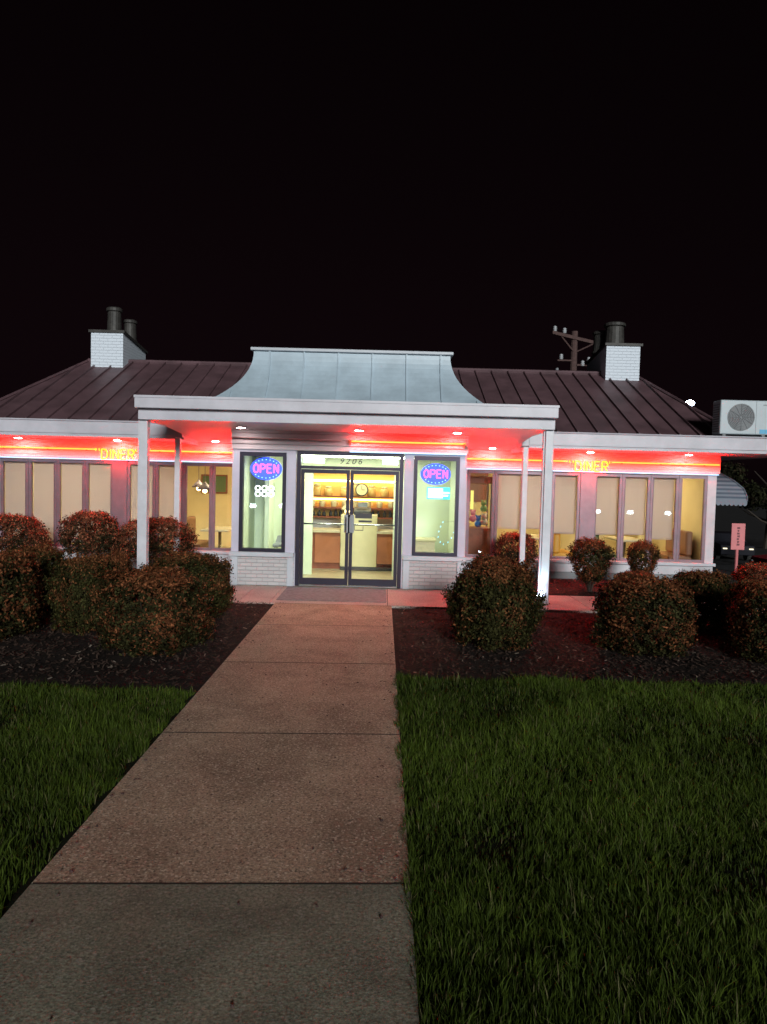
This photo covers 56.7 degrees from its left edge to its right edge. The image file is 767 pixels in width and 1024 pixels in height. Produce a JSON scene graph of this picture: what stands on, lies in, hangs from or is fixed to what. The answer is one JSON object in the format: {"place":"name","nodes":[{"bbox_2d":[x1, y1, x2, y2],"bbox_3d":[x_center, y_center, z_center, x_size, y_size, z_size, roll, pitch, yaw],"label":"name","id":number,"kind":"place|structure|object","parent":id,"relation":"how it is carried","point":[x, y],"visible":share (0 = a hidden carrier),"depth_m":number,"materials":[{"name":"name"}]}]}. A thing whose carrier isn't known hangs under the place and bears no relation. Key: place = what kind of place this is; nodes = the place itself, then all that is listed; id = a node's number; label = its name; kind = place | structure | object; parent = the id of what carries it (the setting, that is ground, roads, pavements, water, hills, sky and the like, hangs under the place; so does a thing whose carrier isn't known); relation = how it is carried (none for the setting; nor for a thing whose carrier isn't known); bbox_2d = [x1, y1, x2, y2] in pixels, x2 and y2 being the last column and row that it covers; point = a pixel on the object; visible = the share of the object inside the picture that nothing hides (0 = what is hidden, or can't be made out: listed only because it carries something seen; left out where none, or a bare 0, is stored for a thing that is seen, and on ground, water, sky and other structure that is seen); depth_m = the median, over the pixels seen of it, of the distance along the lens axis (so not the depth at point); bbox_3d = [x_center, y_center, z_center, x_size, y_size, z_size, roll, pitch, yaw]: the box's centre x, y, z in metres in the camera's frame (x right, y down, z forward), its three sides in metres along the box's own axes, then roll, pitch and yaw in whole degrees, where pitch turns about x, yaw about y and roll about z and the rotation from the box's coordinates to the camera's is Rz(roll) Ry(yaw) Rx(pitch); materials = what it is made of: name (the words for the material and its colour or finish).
{"place":"outdoors","nodes":[
{"label":"outdoors","id":0,"kind":"place"},
{"bbox_2d":[0,884,418,1023],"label":"walkway","id":1,"kind":"structure","parent":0,"point":[176,954],"depth_m":2.90,"materials":[{"name":"grey concrete"}]},
{"bbox_2d":[32,603,409,883],"bbox_3d":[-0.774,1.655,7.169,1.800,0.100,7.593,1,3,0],"label":"walkway","id":2,"kind":"structure","parent":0,"point":[159,814],"depth_m":4.60,"materials":[{"name":"concrete"}]},
{"bbox_2d":[11,602,400,1021],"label":"walkway litter","id":3,"kind":"object","parent":2,"relation":"on","point":[232,1005],"visible":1,"depth_m":4.32,"materials":[{"name":"brown plant"}]},
{"bbox_2d":[0,667,766,1023],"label":"lawn","id":4,"kind":"structure","parent":0,"point":[502,843],"depth_m":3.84,"materials":[{"name":"plant"}]},
{"bbox_2d":[0,0,766,487],"label":"sky","id":5,"kind":"structure","parent":0,"point":[474,180],"materials":[{"name":"black"}]},
{"bbox_2d":[388,502,393,508],"bbox_3d":[0.166,-0.156,16.440,0.160,0.150,0.160,2,3,12],"label":"cup","id":6,"kind":"object","parent":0,"point":[390,505],"visible":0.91,"depth_m":16.37,"materials":[{"name":"beige ceramic"}]},
{"bbox_2d":[27,504,766,691],"bbox_3d":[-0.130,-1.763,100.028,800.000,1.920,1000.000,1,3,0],"label":"ground","id":7,"kind":"structure","parent":0,"point":[726,517],"depth_m":67.08,"materials":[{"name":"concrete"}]},
{"bbox_2d":[0,601,273,691],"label":"mulch bed","id":8,"kind":"object","parent":7,"relation":"on","point":[201,680],"visible":0.47,"depth_m":7.41,"materials":[{"name":"soil"}]},
{"bbox_2d":[0,548,46,641],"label":"clipped bush","id":9,"kind":"object","parent":8,"relation":"on","point":[25,594],"visible":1,"depth_m":8.24,"materials":[{"name":"green plant"}]},
{"bbox_2d":[1,541,67,613],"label":"clipped bush","id":10,"kind":"object","parent":8,"relation":"on","point":[48,555],"visible":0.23,"depth_m":9.77,"materials":[{"name":"green plant"}]},
{"bbox_2d":[41,552,121,635],"bbox_3d":[-3.682,1.013,8.807,0.922,1.050,0.910,3,3,27],"label":"clipped bush","id":11,"kind":"object","parent":8,"relation":"on","point":[78,585],"visible":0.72,"depth_m":8.52,"materials":[{"name":"green plant"}]},
{"bbox_2d":[95,549,135,610],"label":"clipped bush","id":12,"kind":"object","parent":8,"relation":"on","point":[116,557],"visible":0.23,"depth_m":9.67,"materials":[{"name":"green plant"}]},
{"bbox_2d":[90,562,216,658],"bbox_3d":[-2.612,1.085,8.002,1.277,1.032,1.303,4,4,42],"label":"clipped bush","id":13,"kind":"object","parent":8,"relation":"on","point":[150,614],"visible":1,"depth_m":7.65,"materials":[{"name":"green plant"}]},
{"bbox_2d":[139,548,238,617],"bbox_3d":[-2.721,1.006,9.909,1.394,1.004,1.186,1,3,-12],"label":"clipped bush","id":14,"kind":"object","parent":8,"relation":"on","point":[217,572],"visible":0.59,"depth_m":9.68,"materials":[{"name":"green plant"}]},
{"bbox_2d":[0,306,766,603],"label":"diner building","id":15,"kind":"structure","parent":7,"relation":"on","point":[520,437],"depth_m":14.08,"materials":[{"name":"white paint"}]},
{"bbox_2d":[0,458,28,545],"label":"window","id":16,"kind":"structure","parent":15,"relation":"in","point":[14,472],"depth_m":14.79,"materials":[{"name":"brown metal"}]},
{"bbox_2d":[29,458,56,546],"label":"window","id":17,"kind":"structure","parent":15,"relation":"in","point":[43,504],"depth_m":14.80,"materials":[{"name":"brown metal"}]},
{"bbox_2d":[57,459,85,546],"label":"window","id":18,"kind":"structure","parent":15,"relation":"in","point":[73,471],"depth_m":14.79,"materials":[{"name":"brown metal"}]},
{"bbox_2d":[85,460,112,546],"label":"window","id":19,"kind":"structure","parent":15,"relation":"in","point":[101,471],"depth_m":14.80,"materials":[{"name":"brown metal"}]},
{"bbox_2d":[95,448,135,459],"bbox_3d":[-5.477,-1.182,14.558,0.839,0.226,0.088,1,3,0],"label":"neon sign","id":20,"kind":"object","parent":15,"relation":"attached to","point":[113,452],"visible":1,"depth_m":14.52,"materials":[{"name":"yellow glass"}]},
{"bbox_2d":[127,461,155,548],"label":"window","id":21,"kind":"structure","parent":15,"relation":"in","point":[131,498],"depth_m":14.78,"materials":[{"name":"brown metal"}]},
{"bbox_2d":[155,462,183,546],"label":"window","id":22,"kind":"structure","parent":15,"relation":"in","point":[166,468],"depth_m":14.80,"materials":[{"name":"brown metal"}]},
{"bbox_2d":[187,516,207,546],"bbox_3d":[-4.149,0.606,15.594,0.530,0.970,1.120,1,3,0],"label":"booth bench","id":23,"kind":"object","parent":15,"relation":"on","point":[191,520],"visible":0.28,"depth_m":15.67,"materials":[{"name":"brown leather"}]},
{"bbox_2d":[192,474,202,490],"bbox_3d":[-4.125,-0.931,15.871,0.300,0.905,0.300,1,3,0],"label":"pendant lamp","id":24,"kind":"object","parent":15,"relation":"hanging from","point":[198,483],"visible":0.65,"depth_m":15.81,"materials":[{"name":"white metal"}]},
{"bbox_2d":[184,462,212,549],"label":"window","id":25,"kind":"structure","parent":15,"relation":"in","point":[186,464],"depth_m":14.71,"materials":[{"name":"brown metal"}]},
{"bbox_2d":[197,466,208,492],"bbox_3d":[-3.886,-0.886,15.473,0.340,0.945,0.340,1,3,0],"label":"pendant lamp","id":26,"kind":"object","parent":15,"relation":"hanging from","point":[204,486],"visible":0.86,"depth_m":15.40,"materials":[{"name":"white metal"}]},
{"bbox_2d":[201,474,227,493],"bbox_3d":[-4.516,-0.748,18.956,0.700,0.500,0.035,1,3,0],"label":"wall picture","id":27,"kind":"object","parent":15,"relation":"attached to","point":[221,484],"depth_m":18.94,"materials":[{"name":"green plastic"}]},
{"bbox_2d":[200,526,230,547],"bbox_3d":[-3.597,0.730,15.600,0.600,0.750,1.100,1,3,0],"label":"diner table","id":28,"kind":"object","parent":15,"relation":"on","point":[219,529],"visible":0.41,"depth_m":15.54,"materials":[{"name":"beige metal"}]},
{"bbox_2d":[212,463,231,550],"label":"window","id":29,"kind":"structure","parent":15,"relation":"in","point":[215,465],"depth_m":14.72,"materials":[{"name":"brown metal"}]},
{"bbox_2d":[238,452,286,551],"bbox_3d":[-2.148,-0.178,12.644,0.820,1.765,0.120,1,3,0],"label":"window","id":30,"kind":"structure","parent":15,"relation":"in","point":[242,454],"depth_m":12.59,"materials":[{"name":"metal"}]},
{"bbox_2d":[254,485,274,496],"bbox_3d":[-2.133,-0.375,12.741,0.380,0.203,0.028,1,3,0],"label":"led sign","id":31,"kind":"object","parent":15,"relation":"attached to","point":[269,491],"visible":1,"depth_m":12.73,"materials":[{"name":"grey plastic"}]},
{"bbox_2d":[250,458,281,479],"bbox_3d":[-2.103,-0.778,12.725,0.568,0.411,0.042,1,3,0],"label":"open sign","id":32,"kind":"object","parent":15,"relation":"attached to","point":[266,468],"visible":1,"depth_m":12.72,"materials":[{"name":"blue plastic"}]},
{"bbox_2d":[272,535,280,547],"bbox_3d":[-1.880,0.833,13.593,0.430,0.840,0.480,1,3,0],"label":"side chair","id":33,"kind":"object","parent":15,"relation":"on","point":[277,544],"visible":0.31,"depth_m":13.65,"materials":[{"name":"grey plastic"}]},
{"bbox_2d":[299,469,349,584],"bbox_3d":[-1.039,0.273,12.655,0.891,2.060,0.171,1,3,0],"label":"door","id":34,"kind":"structure","parent":15,"relation":"in","point":[302,580],"depth_m":12.65,"materials":[{"name":"metal"}]},
{"bbox_2d":[312,513,392,570],"bbox_3d":[-0.482,0.630,15.146,2.320,1.150,0.640,1,3,0],"label":"service counter","id":35,"kind":"object","parent":15,"relation":"on","point":[371,547],"visible":0.63,"depth_m":14.90,"materials":[{"name":"laminate"}]},
{"bbox_2d":[354,502,370,514],"bbox_3d":[-0.445,-0.073,15.089,0.360,0.259,0.348,1,3,0],"label":"cash register","id":36,"kind":"object","parent":35,"relation":"on","point":[361,507],"visible":0.77,"depth_m":15.11,"materials":[{"name":"grey plastic"}]},
{"bbox_2d":[313,472,393,530],"bbox_3d":[-0.627,-0.073,16.505,3.000,2.420,0.380,1,3,0],"label":"back shelf","id":37,"kind":"object","parent":15,"relation":"on","point":[336,482],"visible":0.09,"depth_m":16.61,"materials":[{"name":"orange wood"}]},
{"bbox_2d":[313,483,320,495],"bbox_3d":[-1.535,-0.522,16.413,0.196,0.278,0.196,1,3,0],"label":"glass jar","id":38,"kind":"object","parent":37,"relation":"on","point":[317,489],"visible":0.94,"depth_m":16.33,"materials":[{"name":"brown"}]},
{"bbox_2d":[319,500,325,506],"bbox_3d":[-1.414,-0.196,16.437,0.160,0.150,0.160,1,3,-9],"label":"cup","id":39,"kind":"object","parent":37,"relation":"on","point":[322,503],"visible":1,"depth_m":16.37,"materials":[{"name":"beige ceramic"}]},
{"bbox_2d":[324,486,332,495],"bbox_3d":[-1.274,-0.489,16.415,0.196,0.224,0.196,1,3,0],"label":"glass jar","id":40,"kind":"object","parent":37,"relation":"on","point":[328,490],"visible":1,"depth_m":16.34,"materials":[{"name":"brown"}]},
{"bbox_2d":[331,500,337,506],"bbox_3d":[-1.141,-0.189,16.425,0.160,0.150,0.160,0,3,-22],"label":"cup","id":41,"kind":"object","parent":37,"relation":"on","point":[333,503],"visible":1,"depth_m":16.37,"materials":[{"name":"beige ceramic"}]},
{"bbox_2d":[340,487,345,495],"bbox_3d":[-0.908,-0.478,16.415,0.196,0.220,0.196,1,3,0],"label":"glass jar","id":42,"kind":"object","parent":37,"relation":"on","point":[342,491],"visible":0.72,"depth_m":16.33,"materials":[{"name":"brown"}]},
{"bbox_2d":[353,501,357,507],"bbox_3d":[-0.663,-0.177,16.424,0.160,0.150,0.160,2,3,10],"label":"cup","id":43,"kind":"object","parent":37,"relation":"on","point":[355,503],"visible":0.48,"depth_m":16.37,"materials":[{"name":"beige ceramic"}]},
{"bbox_2d":[353,482,358,496],"bbox_3d":[-0.634,-0.526,16.413,0.196,0.331,0.196,1,3,0],"label":"glass jar","id":44,"kind":"object","parent":37,"relation":"on","point":[355,485],"visible":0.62,"depth_m":16.33,"materials":[{"name":"brown"}]},
{"bbox_2d":[365,501,372,507],"bbox_3d":[-0.349,-0.169,16.425,0.160,0.150,0.160,1,3,-18],"label":"cup","id":45,"kind":"object","parent":37,"relation":"on","point":[369,503],"visible":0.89,"depth_m":16.37,"materials":[{"name":"beige ceramic"}]},
{"bbox_2d":[367,485,375,496],"bbox_3d":[-0.280,-0.486,16.415,0.196,0.268,0.196,1,3,0],"label":"glass jar","id":46,"kind":"object","parent":37,"relation":"on","point":[371,491],"visible":0.96,"depth_m":16.34,"materials":[{"name":"brown"}]},
{"bbox_2d":[376,502,382,507],"bbox_3d":[-0.086,-0.162,16.422,0.160,0.150,0.160,2,3,12],"label":"cup","id":47,"kind":"object","parent":37,"relation":"on","point":[379,504],"visible":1,"depth_m":16.37,"materials":[{"name":"beige ceramic"}]},
{"bbox_2d":[380,487,388,496],"bbox_3d":[0.027,-0.465,16.416,0.196,0.242,0.196,1,3,0],"label":"glass jar","id":48,"kind":"object","parent":37,"relation":"on","point":[384,491],"visible":0.98,"depth_m":16.34,"materials":[{"name":"brown"}]},
{"bbox_2d":[355,483,367,495],"bbox_3d":[-0.496,-0.506,16.200,0.300,0.300,0.048,1,3,0],"label":"wall clock","id":49,"kind":"object","parent":15,"relation":"attached to","point":[361,489],"depth_m":16.19,"materials":[{"name":"grey plastic"}]},
{"bbox_2d":[348,470,398,586],"bbox_3d":[-0.190,0.294,12.656,0.891,2.060,0.171,1,3,0],"label":"door","id":50,"kind":"structure","parent":15,"relation":"in","point":[353,582],"depth_m":12.65,"materials":[{"name":"metal"}]},
{"bbox_2d":[421,461,450,484],"bbox_3d":[0.936,-0.697,12.731,0.539,0.421,0.042,1,3,0],"label":"open sign","id":51,"kind":"object","parent":15,"relation":"attached to","point":[435,474],"visible":1,"depth_m":12.73,"materials":[{"name":"blue plastic"}]},
{"bbox_2d":[412,456,459,556],"bbox_3d":[0.928,-0.100,12.650,0.805,1.765,0.120,1,3,0],"label":"window","id":52,"kind":"structure","parent":15,"relation":"in","point":[428,458],"depth_m":12.59,"materials":[{"name":"metal"}]},
{"bbox_2d":[427,487,449,499],"bbox_3d":[0.987,-0.336,12.756,0.420,0.220,0.026,1,3,0],"label":"led sign","id":53,"kind":"object","parent":15,"relation":"attached to","point":[443,493],"visible":1,"depth_m":12.74,"materials":[{"name":"grey plastic"}]},
{"bbox_2d":[469,473,487,501],"bbox_3d":[2.485,-0.671,18.963,0.600,0.800,0.035,1,3,0],"label":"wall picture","id":54,"kind":"object","parent":15,"relation":"attached to","point":[480,492],"depth_m":18.95,"materials":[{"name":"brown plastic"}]},
{"bbox_2d":[467,476,491,553],"bbox_3d":[1.993,0.234,15.529,0.650,2.030,0.600,1,3,0],"label":"crane machine","id":55,"kind":"object","parent":15,"relation":"on","point":[479,540],"visible":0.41,"depth_m":15.25,"materials":[{"name":"brown metal"}]},
{"bbox_2d":[469,509,475,521],"bbox_3d":[1.942,0.075,15.422,0.160,0.270,0.160,1,3,0],"label":"plush toy","id":56,"kind":"object","parent":55,"relation":"in","point":[472,517],"visible":1,"depth_m":15.38,"materials":[{"name":"pink fabric"}]},
{"bbox_2d":[474,515,480,526],"bbox_3d":[2.069,0.193,15.527,0.160,0.270,0.160,1,3,0],"label":"plush toy","id":57,"kind":"object","parent":55,"relation":"in","point":[477,523],"visible":0.99,"depth_m":15.48,"materials":[{"name":"blue fabric"}]},
{"bbox_2d":[480,500,486,511],"bbox_3d":[2.197,-0.136,15.562,0.160,0.270,0.160,1,3,0],"label":"plush toy","id":58,"kind":"object","parent":55,"relation":"in","point":[483,507],"visible":1,"depth_m":15.52,"materials":[{"name":"green fabric"}]},
{"bbox_2d":[480,513,487,524],"bbox_3d":[2.190,0.149,15.455,0.160,0.270,0.160,1,3,0],"label":"plush toy","id":59,"kind":"object","parent":55,"relation":"in","point":[483,521],"visible":1,"depth_m":15.41,"materials":[{"name":"white"}]},
{"bbox_2d":[465,470,495,557],"bbox_3d":[2.009,0.033,14.771,0.580,1.815,0.097,1,3,0],"label":"window","id":60,"kind":"structure","parent":15,"relation":"in","point":[469,472],"depth_m":14.73,"materials":[{"name":"brown metal"}]},
{"bbox_2d":[493,470,521,554],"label":"window","id":61,"kind":"structure","parent":15,"relation":"in","point":[507,483],"depth_m":14.81,"materials":[{"name":"brown metal"}]},
{"bbox_2d":[526,471,540,558],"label":"window","id":62,"kind":"structure","parent":15,"relation":"in","point":[534,477],"depth_m":14.82,"materials":[{"name":"brown metal"}]},
{"bbox_2d":[529,534,538,552],"bbox_3d":[3.251,0.901,15.662,0.600,0.750,1.100,1,3,0],"label":"diner table","id":63,"kind":"object","parent":15,"relation":"on","point":[535,536],"visible":0.08,"depth_m":15.57,"materials":[{"name":"beige metal"}]},
{"bbox_2d":[552,533,572,555],"bbox_3d":[3.849,0.811,15.558,0.530,0.970,1.120,1,3,0],"label":"booth bench","id":64,"kind":"object","parent":15,"relation":"on","point":[557,551],"visible":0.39,"depth_m":15.00,"materials":[{"name":"orange plastic"}]},
{"bbox_2d":[550,472,580,558],"bbox_3d":[3.771,0.076,14.797,0.580,1.815,0.144,1,3,0],"label":"window","id":65,"kind":"structure","parent":15,"relation":"in","point":[565,506],"depth_m":14.81,"materials":[{"name":"brown metal"}]},
{"bbox_2d":[569,460,609,471],"bbox_3d":[4.220,-0.937,14.575,0.839,0.226,0.088,1,3,0],"label":"neon sign","id":66,"kind":"object","parent":15,"relation":"attached to","point":[587,464],"visible":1,"depth_m":14.54,"materials":[{"name":"yellow glass"}]},
{"bbox_2d":[592,473,622,560],"bbox_3d":[4.638,0.098,14.799,0.580,1.815,0.144,1,3,0],"label":"window","id":67,"kind":"structure","parent":15,"relation":"in","point":[606,520],"depth_m":14.81,"materials":[{"name":"brown metal"}]},
{"bbox_2d":[603,536,644,557],"bbox_3d":[5.300,0.952,15.665,0.600,0.750,1.100,1,3,0],"label":"diner table","id":68,"kind":"object","parent":15,"relation":"on","point":[627,539],"visible":0.46,"depth_m":15.62,"materials":[{"name":"beige laminate"}]},
{"bbox_2d":[619,473,650,560],"bbox_3d":[5.226,0.113,14.800,0.580,1.815,0.144,1,3,0],"label":"window","id":69,"kind":"structure","parent":15,"relation":"in","point":[635,500],"depth_m":14.81,"materials":[{"name":"brown metal"}]},
{"bbox_2d":[648,474,679,561],"bbox_3d":[5.813,0.127,14.801,0.580,1.815,0.144,1,3,0],"label":"window","id":70,"kind":"structure","parent":15,"relation":"in","point":[663,504],"depth_m":14.82,"materials":[{"name":"brown metal"}]},
{"bbox_2d":[659,530,692,558],"bbox_3d":[6.308,0.868,15.662,0.530,0.970,1.120,1,3,0],"label":"booth bench","id":71,"kind":"object","parent":15,"relation":"on","point":[686,538],"visible":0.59,"depth_m":15.21,"materials":[{"name":"brown plastic"}]},
{"bbox_2d":[676,475,707,562],"bbox_3d":[6.400,0.143,14.778,0.580,1.815,0.097,1,3,0],"label":"window","id":72,"kind":"structure","parent":15,"relation":"in","point":[705,483],"depth_m":14.74,"materials":[{"name":"brown metal"}]},
{"bbox_2d":[712,400,766,436],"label":"air conditioner","id":73,"kind":"object","parent":15,"relation":"on","point":[741,417],"visible":1,"depth_m":13.35,"materials":[{"name":"grey metal"}]},
{"bbox_2d":[552,326,592,370],"bbox_3d":[8.056,-2.412,29.895,2.302,10.652,0.498,1,3,-5],"label":"utility pole","id":74,"kind":"object","parent":7,"relation":"on","point":[574,337],"visible":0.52,"depth_m":29.59,"materials":[{"name":"brown wood"}]},
{"bbox_2d":[392,609,766,686],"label":"mulch bed","id":75,"kind":"object","parent":7,"relation":"on","point":[479,674],"visible":0.46,"depth_m":7.96,"materials":[{"name":"soil"}]},
{"bbox_2d":[0,578,766,686],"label":"mulch chips","id":76,"kind":"object","parent":75,"relation":"on","point":[400,646],"visible":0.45,"depth_m":7.89,"materials":[{"name":"brown wood"}]},
{"bbox_2d":[440,564,549,652],"bbox_3d":[1.325,1.149,8.616,1.186,1.050,1.291,0,3,-25],"label":"clipped bush","id":77,"kind":"object","parent":75,"relation":"on","point":[506,598],"visible":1,"depth_m":8.26,"materials":[{"name":"green plant"}]},
{"bbox_2d":[455,551,538,622],"bbox_3d":[1.586,1.090,9.914,1.166,1.056,1.180,1,3,-17],"label":"clipped bush","id":78,"kind":"object","parent":75,"relation":"on","point":[487,561],"visible":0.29,"depth_m":9.71,"materials":[{"name":"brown plant"}]},
{"bbox_2d":[586,572,700,659],"bbox_3d":[3.127,1.215,8.527,1.303,1.009,1.305,3,3,33],"label":"clipped bush","id":79,"kind":"object","parent":75,"relation":"on","point":[646,623],"visible":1,"depth_m":8.12,"materials":[{"name":"green plant"}]},
{"bbox_2d":[666,567,734,634],"bbox_3d":[4.374,1.222,9.773,0.922,0.934,0.939,4,3,38],"label":"clipped bush","id":80,"kind":"object","parent":75,"relation":"on","point":[712,610],"visible":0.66,"depth_m":9.47,"materials":[{"name":"green plant"}]},
{"bbox_2d":[719,576,766,664],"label":"clipped bush","id":81,"kind":"object","parent":75,"relation":"on","point":[750,598],"visible":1,"depth_m":8.11,"materials":[{"name":"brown plant"}]},
{"bbox_2d":[531,579,741,595],"bbox_3d":[4.816,1.449,13.486,6.650,0.058,2.300,1,3,0],"label":"mulch strip","id":82,"kind":"object","parent":7,"relation":"on","point":[567,589],"visible":0.09,"depth_m":13.32,"materials":[{"name":"soil"}]},
{"bbox_2d":[490,531,538,567],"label":"clipped bush","id":83,"kind":"object","parent":82,"relation":"on","point":[505,539],"visible":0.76,"depth_m":13.72,"materials":[{"name":"red plant"}]},
{"bbox_2d":[565,536,616,591],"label":"clipped bush","id":84,"kind":"object","parent":82,"relation":"on","point":[589,572],"visible":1,"depth_m":12.74,"materials":[{"name":"green plant"}]},
{"bbox_2d":[614,570,654,581],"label":"clipped bush","id":85,"kind":"object","parent":82,"relation":"on","point":[639,573],"visible":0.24,"depth_m":12.60,"materials":[{"name":"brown plant"}]},
{"bbox_2d":[625,539,660,575],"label":"clipped bush","id":86,"kind":"object","parent":82,"relation":"on","point":[636,550],"visible":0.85,"depth_m":13.21,"materials":[{"name":"green plant"}]},
{"bbox_2d":[730,561,766,582],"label":"clipped bush","id":87,"kind":"object","parent":82,"relation":"on","point":[748,570],"visible":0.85,"depth_m":12.85,"materials":[{"name":"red plant"}]},
{"bbox_2d":[685,400,694,405],"bbox_3d":[17.034,-1.904,40.104,0.480,8.715,0.520,1,3,0],"label":"street lamp","id":88,"kind":"object","parent":7,"relation":"on","point":[691,402],"visible":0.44,"depth_m":39.65,"materials":[{"name":"white paint"}]},
{"bbox_2d":[713,531,754,560],"bbox_3d":[18.887,1.823,39.526,1.818,1.420,4.430,2,3,6],"label":"parked car","id":89,"kind":"object","parent":7,"relation":"on","point":[722,542],"visible":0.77,"depth_m":37.90,"materials":[{"name":"black paint"}]},
{"bbox_2d":[731,523,745,571],"bbox_3d":[8.302,0.840,16.681,0.320,1.150,0.074,1,3,0],"label":"parking sign","id":90,"kind":"object","parent":7,"relation":"on","point":[738,537],"visible":0.96,"depth_m":16.64,"materials":[{"name":"pink"}]},
{"bbox_2d":[720,460,766,523],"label":"tree","id":91,"kind":"object","parent":7,"relation":"on","point":[756,494],"visible":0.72,"depth_m":33.07,"materials":[{"name":"green plant"}]},
{"bbox_2d":[737,481,766,548],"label":"tree","id":92,"kind":"object","parent":7,"relation":"on","point":[765,541],"visible":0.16,"depth_m":46.09,"materials":[{"name":"green plant"}]},
{"bbox_2d":[749,554,766,563],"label":"parked car","id":93,"kind":"object","parent":7,"relation":"on","point":[759,558],"visible":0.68,"depth_m":30.45,"materials":[{"name":"black paint"}]},
{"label":"left mulch strip","id":94,"kind":"structure","parent":7,"relation":"on","visible":0},
{"bbox_2d":[0,513,51,551],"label":"clipped bush","id":95,"kind":"object","parent":94,"relation":"on","point":[27,524],"visible":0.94,"depth_m":13.33,"materials":[{"name":"green plant"}]},
{"bbox_2d":[55,509,121,557],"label":"clipped bush","id":96,"kind":"object","parent":94,"relation":"on","point":[91,542],"visible":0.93,"depth_m":12.99,"materials":[{"name":"green plant"}]},
{"bbox_2d":[108,515,199,562],"bbox_3d":[-4.270,0.685,13.248,1.629,1.260,1.232,0,3,-32],"label":"clipped bush","id":97,"kind":"object","parent":94,"relation":"on","point":[129,530],"visible":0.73,"depth_m":12.97,"materials":[{"name":"green plant"}]},
{"bbox_2d":[415,537,435,551],"bbox_3d":[0.738,0.907,13.758,0.510,0.810,0.440,1,3,0],"label":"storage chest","id":98,"kind":"object","parent":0,"point":[424,544],"visible":0.38,"depth_m":13.55,"materials":[{"name":"beige"}]},
{"bbox_2d":[211,585,762,613],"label":"pavement","id":99,"kind":"structure","parent":0,"point":[409,598],"depth_m":11.56,"materials":[{"name":"concrete"}]},
{"bbox_2d":[276,586,385,602],"bbox_3d":[-0.826,1.374,11.887,1.740,0.010,1.380,1,3,0],"label":"door slab","id":100,"kind":"structure","parent":99,"relation":"on","point":[333,594],"depth_m":11.80,"materials":[{"name":"concrete"}]},
{"bbox_2d":[637,484,646,557],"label":"partition column","id":101,"kind":"structure","parent":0,"point":[641,537],"depth_m":17.15,"materials":[{"name":"beige ceramic"}]}
]}

